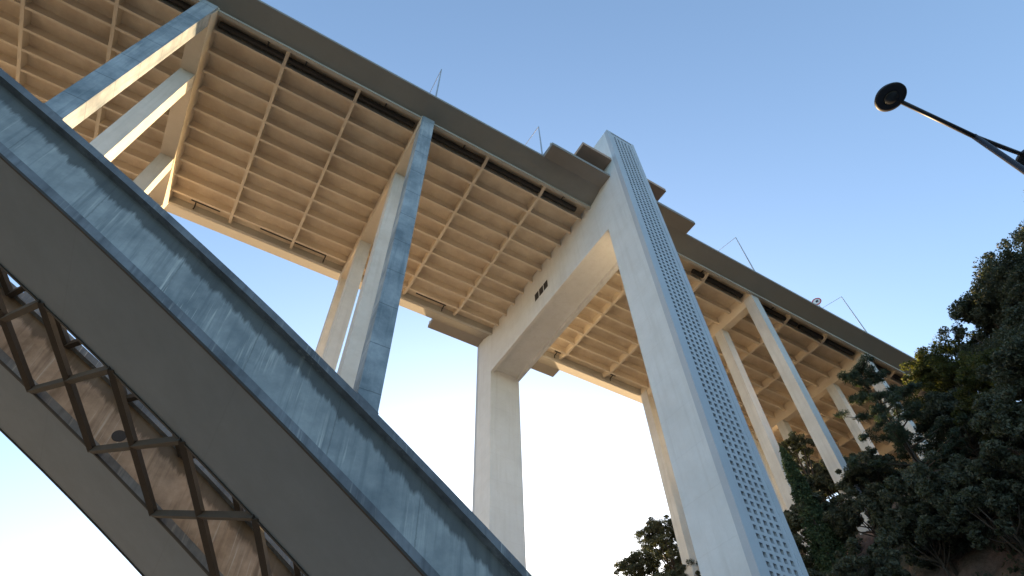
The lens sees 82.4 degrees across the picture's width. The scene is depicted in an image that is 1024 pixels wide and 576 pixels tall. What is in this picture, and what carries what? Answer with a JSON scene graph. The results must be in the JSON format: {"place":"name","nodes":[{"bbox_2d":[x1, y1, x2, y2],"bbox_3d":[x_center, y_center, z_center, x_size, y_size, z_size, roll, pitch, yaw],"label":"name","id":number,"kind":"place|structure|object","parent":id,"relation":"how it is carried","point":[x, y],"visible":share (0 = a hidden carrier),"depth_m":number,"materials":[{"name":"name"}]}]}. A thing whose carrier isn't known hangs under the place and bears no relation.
{"place":"outdoors","nodes":[
{"label":"outdoors","id":0,"kind":"place"},
{"bbox_2d":[0,0,1023,575],"label":"sky","id":1,"kind":"structure","parent":0,"point":[759,123],"materials":[{"name":"blue"}]},
{"bbox_2d":[798,436,1023,575],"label":"hillside","id":2,"kind":"structure","parent":0,"point":[983,560],"depth_m":36.06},
{"bbox_2d":[612,548,670,575],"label":"broadleaf tree","id":3,"kind":"object","parent":2,"relation":"on","point":[635,563],"visible":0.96,"depth_m":76.59,"materials":[{"name":"green plant"}]},
{"bbox_2d":[633,514,681,573],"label":"broadleaf tree","id":4,"kind":"object","parent":2,"relation":"on","point":[654,532],"visible":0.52,"depth_m":80.20,"materials":[{"name":"green plant"}]},
{"bbox_2d":[667,558,700,575],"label":"broadleaf tree","id":5,"kind":"object","parent":2,"relation":"on","point":[679,571],"visible":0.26,"depth_m":65.04,"materials":[{"name":"green plant"}]},
{"bbox_2d":[777,431,823,504],"bbox_3d":[30.890,20.758,58.565,5.833,13.801,5.935,24,-55,-20],"label":"broadleaf tree","id":6,"kind":"object","parent":2,"relation":"on","point":[796,443],"visible":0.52,"depth_m":61.77,"materials":[{"name":"green plant"}]},
{"bbox_2d":[793,534,835,571],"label":"broadleaf tree","id":7,"kind":"object","parent":2,"relation":"on","point":[801,547],"visible":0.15,"depth_m":45.72,"materials":[{"name":"green plant"}]},
{"bbox_2d":[778,445,856,573],"bbox_3d":[23.962,18.752,45.853,3.080,15.184,3.143,24,-55,-20],"label":"cypress tree","id":8,"kind":"object","parent":2,"relation":"on","point":[821,551],"visible":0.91,"depth_m":45.79,"materials":[{"name":"green plant"}]},
{"bbox_2d":[783,491,852,564],"bbox_3d":[24.838,20.594,46.191,5.599,8.936,5.184,3,-51,-4],"label":"broadleaf tree","id":9,"kind":"object","parent":2,"relation":"on","point":[792,520],"visible":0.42,"depth_m":47.40,"materials":[{"name":"green plant"}]},
{"bbox_2d":[798,459,846,520],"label":"broadleaf tree","id":10,"kind":"object","parent":2,"relation":"on","point":[818,485],"visible":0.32,"depth_m":55.95,"materials":[{"name":"green plant"}]},
{"bbox_2d":[801,453,855,500],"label":"broadleaf tree","id":11,"kind":"object","parent":2,"relation":"on","point":[827,497],"visible":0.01,"depth_m":60.14,"materials":[{"name":"green plant"}]},
{"bbox_2d":[806,568,855,575],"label":"broadleaf tree","id":12,"kind":"object","parent":2,"relation":"on","point":[811,572],"visible":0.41,"depth_m":38.69,"materials":[{"name":"green plant"}]},
{"bbox_2d":[816,455,873,505],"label":"broadleaf tree","id":13,"kind":"object","parent":2,"relation":"on","point":[821,469],"visible":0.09,"depth_m":57.50,"materials":[{"name":"green plant"}]},
{"bbox_2d":[821,482,899,546],"bbox_3d":[26.936,18.144,43.710,6.185,7.486,5.810,-13,-52,9],"label":"broadleaf tree","id":14,"kind":"object","parent":2,"relation":"on","point":[849,512],"visible":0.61,"depth_m":44.08,"materials":[{"name":"green plant"}]},
{"bbox_2d":[827,535,915,575],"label":"broadleaf tree","id":15,"kind":"object","parent":2,"relation":"on","point":[882,562],"visible":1,"depth_m":35.88,"materials":[{"name":"green plant"}]},
{"bbox_2d":[835,446,907,492],"bbox_3d":[31.291,17.197,50.413,5.912,6.594,6.357,-19,-53,14],"label":"broadleaf tree","id":16,"kind":"object","parent":2,"relation":"on","point":[856,475],"visible":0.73,"depth_m":50.80,"materials":[{"name":"green plant"}]},
{"bbox_2d":[800,419,1023,575],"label":"undergrowth","id":17,"kind":"object","parent":2,"relation":"on","point":[1002,546],"visible":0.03,"depth_m":34.85,"materials":[{"name":"green plant"}]},
{"bbox_2d":[833,352,995,545],"bbox_3d":[29.502,11.421,42.615,8.863,16.996,8.160,24,-55,-20],"label":"pine tree","id":18,"kind":"object","parent":2,"relation":"on","point":[893,396],"visible":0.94,"depth_m":44.08,"materials":[{"name":"green plant"}]},
{"bbox_2d":[875,513,971,575],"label":"broadleaf tree","id":19,"kind":"object","parent":2,"relation":"on","point":[916,544],"visible":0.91,"depth_m":36.91,"materials":[{"name":"green plant"}]},
{"bbox_2d":[866,472,985,575],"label":"broadleaf tree","id":20,"kind":"object","parent":2,"relation":"on","point":[906,509],"visible":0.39,"depth_m":39.10,"materials":[{"name":"green plant"}]},
{"bbox_2d":[905,387,1009,469],"bbox_3d":[33.999,11.784,43.051,7.784,8.990,7.020,24,-55,-20],"label":"broadleaf tree","id":21,"kind":"object","parent":2,"relation":"on","point":[940,406],"visible":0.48,"depth_m":44.21,"materials":[{"name":"green plant"}]},
{"bbox_2d":[899,330,1016,447],"bbox_3d":[37.548,9.537,47.847,8.739,12.076,7.674,-2,-51,0],"label":"broadleaf tree","id":22,"kind":"object","parent":2,"relation":"on","point":[935,369],"visible":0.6,"depth_m":49.37,"materials":[{"name":"green plant"}]},
{"bbox_2d":[905,450,1023,555],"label":"broadleaf tree","id":23,"kind":"object","parent":2,"relation":"on","point":[954,478],"visible":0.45,"depth_m":36.21,"materials":[{"name":"green plant"}]},
{"bbox_2d":[937,278,1022,365],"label":"broadleaf tree","id":24,"kind":"object","parent":2,"relation":"on","point":[967,309],"visible":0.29,"depth_m":47.50,"materials":[{"name":"green plant"}]},
{"bbox_2d":[947,476,1023,555],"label":"broadleaf tree","id":25,"kind":"object","parent":2,"relation":"on","point":[979,531],"visible":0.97,"depth_m":32.15,"materials":[{"name":"green plant"}]},
{"bbox_2d":[950,341,1023,439],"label":"broadleaf tree","id":26,"kind":"object","parent":2,"relation":"on","point":[964,372],"visible":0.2,"depth_m":40.59,"materials":[{"name":"green plant"}]},
{"bbox_2d":[972,300,1003,339],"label":"broadleaf tree","id":27,"kind":"object","parent":2,"relation":"on","point":[986,333],"visible":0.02,"depth_m":49.48,"materials":[{"name":"green plant"}]},
{"bbox_2d":[965,388,1023,512],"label":"broadleaf tree","id":28,"kind":"object","parent":2,"relation":"on","point":[1003,421],"visible":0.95,"depth_m":32.82,"materials":[{"name":"green plant"}]},
{"bbox_2d":[969,242,1023,332],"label":"broadleaf tree","id":29,"kind":"object","parent":2,"relation":"on","point":[1011,273],"visible":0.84,"depth_m":44.30,"materials":[{"name":"green plant"}]},
{"bbox_2d":[972,286,1023,357],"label":"broadleaf tree","id":30,"kind":"object","parent":2,"relation":"on","point":[1017,312],"visible":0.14,"depth_m":40.37,"materials":[{"name":"green plant"}]},
{"bbox_2d":[975,323,1023,418],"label":"broadleaf tree","id":31,"kind":"object","parent":2,"relation":"on","point":[1012,356],"visible":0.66,"depth_m":35.08,"materials":[{"name":"green plant"}]},
{"bbox_2d":[991,314,1023,366],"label":"broadleaf tree","id":32,"kind":"object","parent":2,"relation":"on","point":[1000,333],"visible":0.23,"depth_m":37.86,"materials":[{"name":"green plant"}]},
{"bbox_2d":[991,221,1023,273],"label":"broadleaf tree","id":33,"kind":"object","parent":2,"relation":"on","point":[1005,242],"visible":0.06,"depth_m":51.30,"materials":[{"name":"green plant"}]},
{"bbox_2d":[1007,227,1023,249],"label":"broadleaf tree","id":34,"kind":"object","parent":2,"relation":"on","point":[1017,238],"visible":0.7,"depth_m":46.60,"materials":[{"name":"green plant"}]},
{"label":"ground","id":35,"kind":"structure","parent":0,"visible":0},
{"bbox_2d":[0,0,957,575],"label":"arch bridge","id":36,"kind":"structure","parent":35,"relation":"on","point":[208,414],"depth_m":46.80,"materials":[{"name":"concrete"}]},
{"bbox_2d":[430,69,441,96],"bbox_3d":[-8.726,-20.272,62.847,0.440,9.234,3.914,24,-55,-20],"label":"deck lamp","id":37,"kind":"object","parent":36,"relation":"on","point":[438,83],"visible":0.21,"depth_m":62.35,"materials":[{"name":"metal"}]},
{"bbox_2d":[525,126,542,154],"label":"deck lamp","id":38,"kind":"object","parent":36,"relation":"on","point":[540,140],"visible":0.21,"depth_m":66.74,"materials":[{"name":"metal"}]},
{"bbox_2d":[721,237,754,270],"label":"deck lamp","id":39,"kind":"object","parent":36,"relation":"on","point":[743,252],"visible":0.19,"depth_m":77.33,"materials":[{"name":"metal"}]},
{"bbox_2d":[812,298,821,305],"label":"traffic sign","id":40,"kind":"object","parent":36,"relation":"on","point":[816,301],"visible":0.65,"depth_m":79.37,"materials":[{"name":"metal"}]},
{"bbox_2d":[823,296,866,331],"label":"deck lamp","id":41,"kind":"object","parent":36,"relation":"on","point":[852,312],"visible":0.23,"depth_m":84.88,"materials":[{"name":"metal"}]},
{"bbox_3d":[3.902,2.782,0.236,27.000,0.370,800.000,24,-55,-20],"label":"pavement","id":42,"kind":"structure","parent":0,"visible":0},
{"bbox_2d":[874,82,1023,174],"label":"street lamp","id":43,"kind":"object","parent":42,"relation":"on","point":[890,96],"visible":1,"depth_m":9.64,"materials":[{"name":"black metal"}]}
]}

